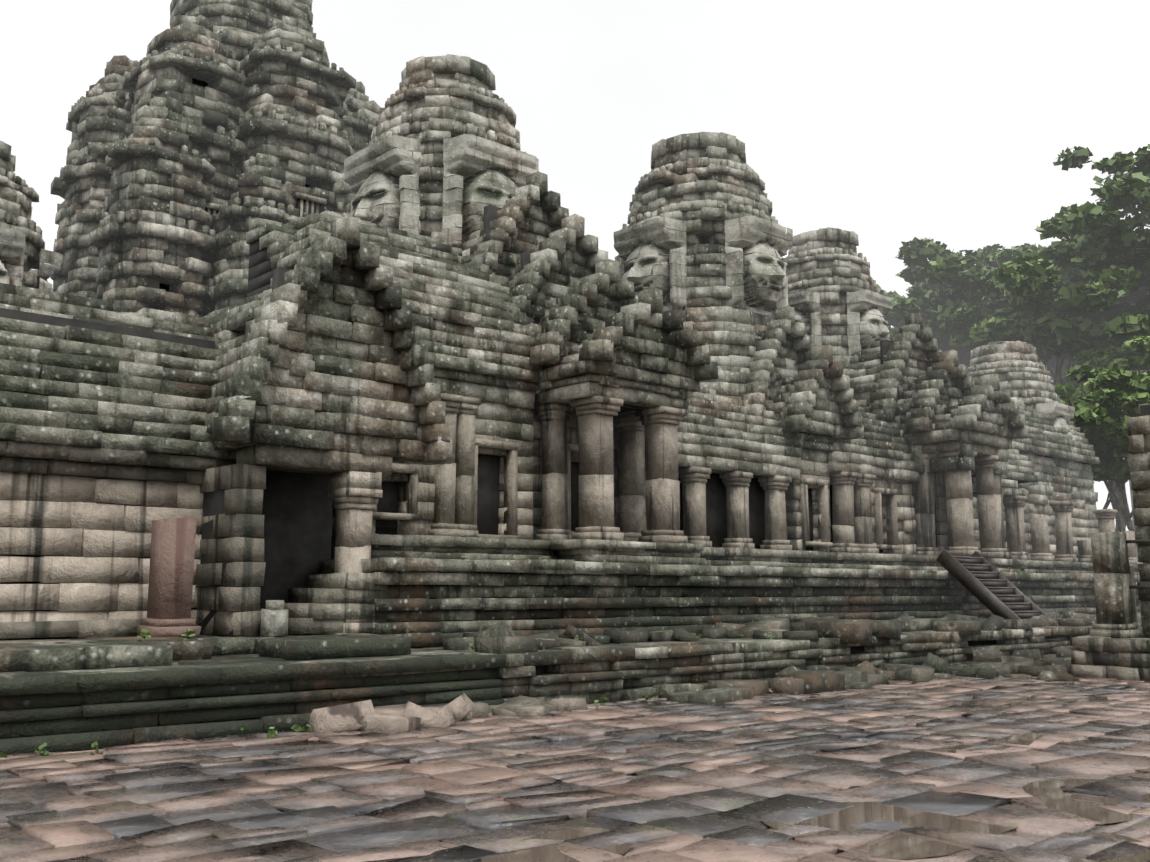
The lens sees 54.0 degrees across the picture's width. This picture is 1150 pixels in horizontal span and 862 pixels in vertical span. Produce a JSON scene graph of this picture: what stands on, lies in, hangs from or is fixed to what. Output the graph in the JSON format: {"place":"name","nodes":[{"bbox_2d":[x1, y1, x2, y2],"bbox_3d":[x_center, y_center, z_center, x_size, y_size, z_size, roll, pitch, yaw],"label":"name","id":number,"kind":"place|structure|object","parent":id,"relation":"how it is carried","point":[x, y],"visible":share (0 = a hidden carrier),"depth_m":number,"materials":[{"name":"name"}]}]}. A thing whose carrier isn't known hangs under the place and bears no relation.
{"place":"outdoors","nodes":[
{"label":"outdoors","id":0,"kind":"place"},
{"bbox_2d":[0,0,1149,530],"label":"sky","id":1,"kind":"structure","parent":0,"point":[890,123],"materials":[{"name":"white"}]},
{"label":"paving","id":2,"kind":"structure","parent":0,"visible":0},
{"bbox_2d":[0,0,1149,754],"bbox_3d":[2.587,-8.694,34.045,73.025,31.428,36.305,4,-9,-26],"label":"temple","id":3,"kind":"structure","parent":2,"relation":"on","point":[356,358],"depth_m":25.12,"materials":[{"name":"stone"}]},
{"bbox_2d":[0,134,1075,440],"bbox_3d":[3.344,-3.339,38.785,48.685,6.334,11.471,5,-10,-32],"label":"carved stone faces","id":4,"kind":"object","parent":3,"relation":"attached to","point":[460,170],"visible":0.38,"depth_m":32.04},
{"bbox_2d":[0,78,1149,673],"bbox_3d":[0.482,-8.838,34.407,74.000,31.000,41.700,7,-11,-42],"label":"dark temple interior","id":5,"kind":"object","parent":3,"relation":"in","point":[298,538],"visible":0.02,"depth_m":21.18,"materials":[{"name":"grey stone"}]},
{"bbox_2d":[936,528,1149,645],"bbox_3d":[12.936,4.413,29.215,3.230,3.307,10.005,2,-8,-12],"label":"staircase","id":6,"kind":"structure","parent":3,"relation":"on","point":[986,583],"depth_m":32.29,"materials":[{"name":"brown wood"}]},
{"bbox_2d":[0,674,1149,861],"bbox_3d":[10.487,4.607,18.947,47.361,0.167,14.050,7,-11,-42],"label":"court flagstones","id":7,"kind":"object","parent":2,"relation":"on","point":[715,782],"visible":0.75,"depth_m":11.03,"materials":[{"name":"stone"}]},
{"bbox_2d":[0,144,1149,757],"bbox_3d":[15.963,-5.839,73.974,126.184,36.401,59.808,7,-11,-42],"label":"vegetation","id":8,"kind":"object","parent":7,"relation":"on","point":[1014,290],"depth_m":66.36,"materials":[{"name":"green plant"}]},
{"bbox_2d":[481,696,1149,861],"bbox_3d":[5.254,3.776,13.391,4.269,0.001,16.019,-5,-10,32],"label":"puddle water","id":9,"kind":"structure","parent":7,"relation":"on","point":[899,844],"depth_m":9.19,"materials":[{"name":"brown liquid"}]}
]}

